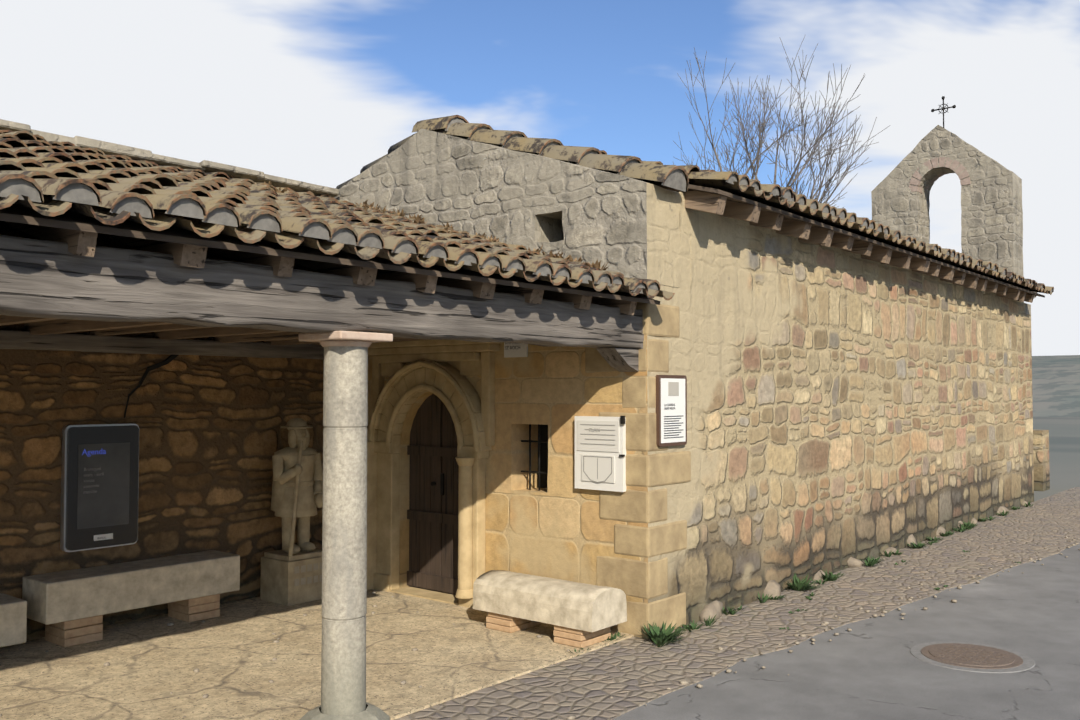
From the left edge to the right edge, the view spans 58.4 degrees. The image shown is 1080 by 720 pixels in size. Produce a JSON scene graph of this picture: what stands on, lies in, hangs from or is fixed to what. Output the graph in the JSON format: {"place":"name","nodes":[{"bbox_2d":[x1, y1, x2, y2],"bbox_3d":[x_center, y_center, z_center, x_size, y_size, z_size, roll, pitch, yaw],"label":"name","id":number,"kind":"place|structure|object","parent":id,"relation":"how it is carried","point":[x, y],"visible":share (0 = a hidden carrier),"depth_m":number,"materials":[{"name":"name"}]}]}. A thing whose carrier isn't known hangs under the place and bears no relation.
{"place":"outdoors","nodes":[
{"label":"outdoors","id":0,"kind":"place"},
{"bbox_2d":[0,221,323,640],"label":"porch back wall","id":1,"kind":"structure","parent":0,"point":[213,436],"depth_m":7.43,"materials":[{"name":"brown stone"}]},
{"bbox_2d":[60,423,138,551],"bbox_3d":[-3.185,0.916,7.018,0.078,0.894,0.544,-2,-2,40],"label":"information screen","id":2,"kind":"object","parent":1,"relation":"attached to","point":[108,510],"visible":1,"depth_m":6.97,"materials":[{"name":"black plastic"}]},
{"bbox_2d":[84,467,103,492],"bbox_3d":[-3.204,0.862,6.934,0.001,0.182,0.144,-2,-2,40],"label":"screen text","id":3,"kind":"object","parent":2,"relation":"attached to","point":[89,486],"visible":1,"depth_m":6.92,"materials":[{"name":"grey"}]},
{"bbox_2d":[82,449,105,455],"bbox_3d":[-3.204,0.665,6.941,0.002,0.053,0.174,-2,-2,40],"label":"screen title text","id":4,"kind":"object","parent":2,"relation":"attached to","point":[93,452],"visible":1,"depth_m":6.94,"materials":[{"name":"blue"}]},
{"bbox_2d":[0,330,323,359],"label":"porch wall plate","id":5,"kind":"object","parent":1,"relation":"on","point":[14,339],"visible":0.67,"depth_m":7.27,"materials":[{"name":"wood"}]},
{"bbox_2d":[0,315,429,344],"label":"porch ceiling joists","id":6,"kind":"object","parent":5,"relation":"on","point":[47,326],"visible":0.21,"depth_m":6.61,"materials":[{"name":"wood"}]},
{"bbox_2d":[124,337,212,417],"bbox_3d":[-2.806,0.092,7.557,0.030,0.699,0.910,-2,-2,40],"label":"cable","id":7,"kind":"object","parent":1,"relation":"attached to","point":[169,359],"visible":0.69,"depth_m":7.34,"materials":[{"name":"black"}]},
{"bbox_2d":[0,589,633,719],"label":"porch floor","id":8,"kind":"structure","parent":0,"point":[231,651],"depth_m":6.07,"materials":[{"name":"beige stone"}]},
{"bbox_2d":[45,594,219,646],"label":"supports","id":9,"kind":"object","parent":8,"relation":"on","point":[76,632],"depth_m":6.61,"materials":[{"name":"brown brick"}]},
{"bbox_2d":[0,550,239,646],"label":"bench slabs","id":10,"kind":"structure","parent":9,"relation":"on","point":[58,597],"depth_m":6.73,"materials":[{"name":"grey stone"}]},
{"bbox_2d":[260,418,322,605],"bbox_3d":[-2.036,1.226,8.018,0.420,1.493,0.489,-2,-2,40],"label":"pilgrim statue","id":11,"kind":"object","parent":8,"relation":"on","point":[297,486],"visible":1,"depth_m":7.89,"materials":[{"name":"stone"}]},
{"bbox_2d":[294,562,321,585],"bbox_3d":[-1.876,1.742,7.863,0.002,0.155,0.293,-2,-2,40],"label":"pedestal inscription","id":12,"kind":"object","parent":11,"relation":"attached to","point":[309,579],"visible":0.92,"depth_m":7.85,"materials":[{"name":"stone"}]},
{"bbox_2d":[299,346,389,719],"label":"column","id":13,"kind":"structure","parent":8,"relation":"on","point":[344,550],"depth_m":4.80,"materials":[{"name":"grey stone"}]},
{"bbox_2d":[298,331,392,346],"bbox_3d":[-0.989,-0.100,4.920,0.340,0.071,0.340,-2,-2,40],"label":"column capital","id":14,"kind":"object","parent":13,"relation":"on","point":[348,338],"visible":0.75,"depth_m":4.81,"materials":[{"name":"beige stone"}]},
{"bbox_2d":[0,235,643,348],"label":"porch beam","id":15,"kind":"structure","parent":14,"relation":"on","point":[47,279],"depth_m":4.42,"materials":[{"name":"grey wood"}]},
{"bbox_2d":[0,220,636,314],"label":"porch rafters","id":16,"kind":"object","parent":15,"relation":"on","point":[81,243],"visible":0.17,"depth_m":4.79,"materials":[{"name":"brown wood"}]},
{"bbox_2d":[0,204,659,304],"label":"porch roof boards","id":17,"kind":"object","parent":16,"relation":"on","point":[27,215],"visible":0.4,"depth_m":4.35,"materials":[{"name":"brown wood"}]},
{"bbox_2d":[0,130,674,300],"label":"porch roof tiles","id":18,"kind":"object","parent":17,"relation":"on","point":[40,174],"visible":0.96,"depth_m":4.75,"materials":[{"name":"brown ceramic"}]},
{"bbox_2d":[0,119,339,197],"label":"porch ridge stones","id":19,"kind":"object","parent":18,"relation":"on","point":[133,153],"visible":0.42,"depth_m":7.67,"materials":[{"name":"beige stone"}]},
{"bbox_2d":[253,181,609,269],"bbox_3d":[-0.942,-1.041,7.385,2.841,0.876,1.396,-2,-2,40],"label":"dry roof moss","id":20,"kind":"object","parent":18,"relation":"on","point":[569,257],"visible":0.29,"depth_m":7.45,"materials":[{"name":"brown plant"}]},
{"bbox_2d":[388,586,457,604],"bbox_3d":[-0.905,1.979,8.082,1.010,0.035,0.220,-2,-2,40],"label":"door threshold","id":21,"kind":"object","parent":8,"relation":"on","point":[431,595],"depth_m":8.08,"materials":[{"name":"beige stone"}]},
{"bbox_2d":[486,612,610,647],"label":"supports","id":22,"kind":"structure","parent":8,"relation":"on","point":[561,634],"depth_m":6.61,"materials":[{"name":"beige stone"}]},
{"bbox_2d":[473,570,626,631],"bbox_3d":[0.054,1.678,6.842,1.080,0.253,0.410,-2,-2,40],"label":"stone bench","id":23,"kind":"object","parent":22,"relation":"on","point":[576,605],"visible":1,"depth_m":6.63,"materials":[{"name":"beige stone"}]},
{"bbox_2d":[0,0,1079,355],"label":"sky","id":24,"kind":"structure","parent":0,"point":[317,92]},
{"bbox_2d":[679,192,690,288],"bbox_3d":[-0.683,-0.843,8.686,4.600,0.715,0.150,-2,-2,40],"label":"corner quoin","id":25,"kind":"object","parent":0,"point":[685,227],"visible":0.14,"depth_m":7.22,"materials":[{"name":"beige stone"}]},
{"bbox_2d":[394,487,1079,719],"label":"cobble pavement","id":26,"kind":"structure","parent":0,"point":[629,674],"depth_m":7.06,"materials":[{"name":"grey stone"}]},
{"bbox_2d":[613,544,1079,719],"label":"road asphalt","id":27,"kind":"structure","parent":0,"point":[873,668],"depth_m":5.97,"materials":[{"name":"grey asphalt"}]},
{"bbox_2d":[0,537,1079,719],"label":"pebbles","id":28,"kind":"object","parent":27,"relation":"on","point":[403,682],"visible":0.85,"depth_m":6.79,"materials":[{"name":"grey stone"}]},
{"bbox_2d":[910,641,1035,672],"bbox_3d":[2.816,1.937,6.312,0.760,0.009,0.760,-2,-2,40],"label":"manhole collar","id":29,"kind":"object","parent":27,"relation":"on","point":[1027,664],"visible":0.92,"depth_m":6.18,"materials":[{"name":"concrete"}]},
{"bbox_2d":[921,643,1022,668],"bbox_3d":[2.816,1.932,6.312,0.620,0.020,0.620,-2,-2,40],"label":"manhole cover","id":30,"kind":"object","parent":29,"relation":"on","point":[971,656],"visible":0.98,"depth_m":6.27,"materials":[{"name":"metal"}]},
{"bbox_2d":[691,209,1024,622],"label":"chapel wall","id":31,"kind":"structure","parent":0,"point":[845,406],"depth_m":9.19,"materials":[{"name":"beige stone"}]},
{"bbox_2d":[654,184,1033,302],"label":"chapel rafter tails","id":32,"kind":"object","parent":31,"relation":"attached to","point":[753,215],"visible":0.85,"depth_m":8.72,"materials":[{"name":"brown wood"}]},
{"bbox_2d":[688,184,1044,297],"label":"chapel roof boards","id":33,"kind":"object","parent":32,"relation":"on","point":[764,207],"visible":0.18,"depth_m":8.62,"materials":[{"name":"wood"}]},
{"bbox_2d":[600,150,1053,294],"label":"roof tiles","id":34,"kind":"object","parent":33,"relation":"on","point":[787,199],"visible":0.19,"depth_m":8.61,"materials":[{"name":"brown ceramic"}]},
{"bbox_2d":[871,125,1023,302],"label":"bell gable","id":35,"kind":"structure","parent":33,"relation":"on","point":[991,215],"depth_m":15.37,"materials":[{"name":"stone"}]},
{"bbox_2d":[909,157,970,193],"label":"bell arch stones","id":36,"kind":"object","parent":35,"relation":"attached to","point":[957,171],"visible":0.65,"depth_m":15.66,"materials":[{"name":"beige stone"}]},
{"bbox_2d":[931,96,955,127],"bbox_3d":[6.654,-4.082,15.932,0.400,0.550,0.024,-2,-2,40],"label":"cross","id":37,"kind":"object","parent":35,"relation":"on","point":[943,108],"visible":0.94,"depth_m":15.92,"materials":[{"name":"black metal"}]},
{"bbox_2d":[699,501,1027,621],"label":"base stones","id":38,"kind":"object","parent":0,"point":[714,608],"depth_m":8.15,"materials":[{"name":"beige stone"}]},
{"bbox_2d":[1021,302,1033,502],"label":"quoins","id":39,"kind":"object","parent":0,"point":[1027,409],"depth_m":15.01,"materials":[{"name":"beige stone"}]},
{"bbox_2d":[1032,355,1079,500],"bbox_3d":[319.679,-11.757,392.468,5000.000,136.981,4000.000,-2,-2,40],"label":"terrain","id":40,"kind":"structure","parent":0,"point":[1056,394],"depth_m":614.24,"materials":[{"name":"grey"}]},
{"bbox_2d":[367,285,692,638],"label":"front wall","id":41,"kind":"structure","parent":40,"relation":"on","point":[557,528],"depth_m":7.30,"materials":[{"name":"beige stone"}]},
{"bbox_2d":[367,340,501,607],"bbox_3d":[-1.006,0.901,8.074,1.710,2.190,0.216,-2,-2,40],"label":"door surround","id":42,"kind":"object","parent":41,"relation":"attached to","point":[427,368],"visible":0.96,"depth_m":8.00,"materials":[{"name":"beige stone"}]},
{"bbox_2d":[407,394,458,594],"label":"door leaves","id":43,"kind":"object","parent":42,"relation":"in","point":[432,514],"visible":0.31,"depth_m":8.25,"materials":[{"name":"brown wood"}]},
{"bbox_2d":[431,473,443,494],"bbox_3d":[-0.870,1.049,8.177,0.128,0.180,0.034,-2,-2,40],"label":"door hardware","id":44,"kind":"object","parent":43,"relation":"attached to","point":[433,483],"depth_m":8.15,"materials":[{"name":"black metal"}]},
{"bbox_2d":[333,129,681,287],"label":"gable wall","id":45,"kind":"structure","parent":41,"relation":"on","point":[625,226],"depth_m":7.54,"materials":[{"name":"grey stone"}]},
{"bbox_2d":[336,115,688,191],"bbox_3d":[-0.874,-1.659,8.482,4.899,0.958,0.337,-2,-2,40],"label":"gable coping","id":46,"kind":"object","parent":41,"relation":"attached to","point":[637,168],"visible":0.65,"depth_m":7.55,"materials":[{"name":"stone"}]},
{"bbox_2d":[504,342,527,357],"bbox_3d":[-0.189,-0.102,7.557,0.230,0.160,0.020,-2,-2,40],"label":"name plaque","id":47,"kind":"object","parent":41,"relation":"attached to","point":[522,351],"visible":0.57,"depth_m":7.54,"materials":[{"name":"grey metal"}]},
{"bbox_2d":[505,342,519,349],"bbox_3d":[-0.209,-0.118,7.558,0.172,0.070,0.001,-2,-2,40],"label":"sign lettering","id":48,"kind":"object","parent":47,"relation":"attached to","point":[512,347],"visible":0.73,"depth_m":7.57,"materials":[{"name":"grey"}]},
{"bbox_2d":[521,424,547,490],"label":"window bars","id":49,"kind":"object","parent":41,"relation":"attached to","point":[530,471],"depth_m":7.57,"materials":[{"name":"grey metal"}]},
{"bbox_2d":[537,226,563,487],"bbox_3d":[0.194,-0.047,7.696,0.560,2.180,0.035,-2,-2,40],"label":"niche backing","id":50,"kind":"object","parent":41,"relation":"attached to","point":[543,453],"depth_m":7.78,"materials":[{"name":"black"}]},
{"bbox_2d":[575,416,625,491],"bbox_3d":[0.436,0.669,6.984,0.450,0.540,0.065,-2,-2,40],"label":"information board","id":51,"kind":"object","parent":41,"relation":"attached to","point":[615,481],"visible":0.98,"depth_m":6.96,"materials":[{"name":"white"}]},
{"bbox_2d":[580,424,614,482],"bbox_3d":[0.415,0.677,6.974,0.310,0.422,0.001,-2,-2,40],"label":"plaque engraving","id":52,"kind":"object","parent":51,"relation":"attached to","point":[597,456],"visible":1,"depth_m":6.97,"materials":[{"name":"grey paint"}]},
{"bbox_2d":[596,348,638,371],"bbox_3d":[0.542,0.002,6.766,0.160,0.160,0.300,-2,-2,40],"label":"beam bracket","id":53,"kind":"object","parent":41,"relation":"attached to","point":[622,360],"visible":1,"depth_m":6.75,"materials":[{"name":"grey wood"}]},
{"bbox_2d":[585,303,690,637],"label":"corner quoins","id":54,"kind":"object","parent":40,"relation":"on","point":[638,579],"visible":0.6,"depth_m":6.85,"materials":[{"name":"stone"}]},
{"bbox_2d":[655,375,686,446],"bbox_3d":[0.952,0.364,6.986,0.036,0.510,0.380,-2,-2,40],"label":"info sign","id":55,"kind":"object","parent":54,"relation":"attached to","point":[671,427],"visible":1,"depth_m":6.95,"materials":[{"name":"white"}]},
{"bbox_2d":[673,36,888,207],"bbox_3d":[4.795,-2.399,21.419,5.344,9.944,5.643,-1,-2,26],"label":"bare tree","id":56,"kind":"object","parent":40,"relation":"on","point":[760,130],"visible":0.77,"depth_m":21.56,"materials":[{"name":"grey plant"}]},
{"bbox_2d":[569,501,1032,655],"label":"wall weeds","id":57,"kind":"object","parent":40,"relation":"on","point":[658,636],"depth_m":8.14,"materials":[{"name":"green plant"}]},
{"bbox_2d":[1033,429,1049,490],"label":"boundary wall","id":58,"kind":"structure","parent":40,"relation":"on","point":[1041,460],"depth_m":17.01,"materials":[{"name":"beige stone"}]}
]}

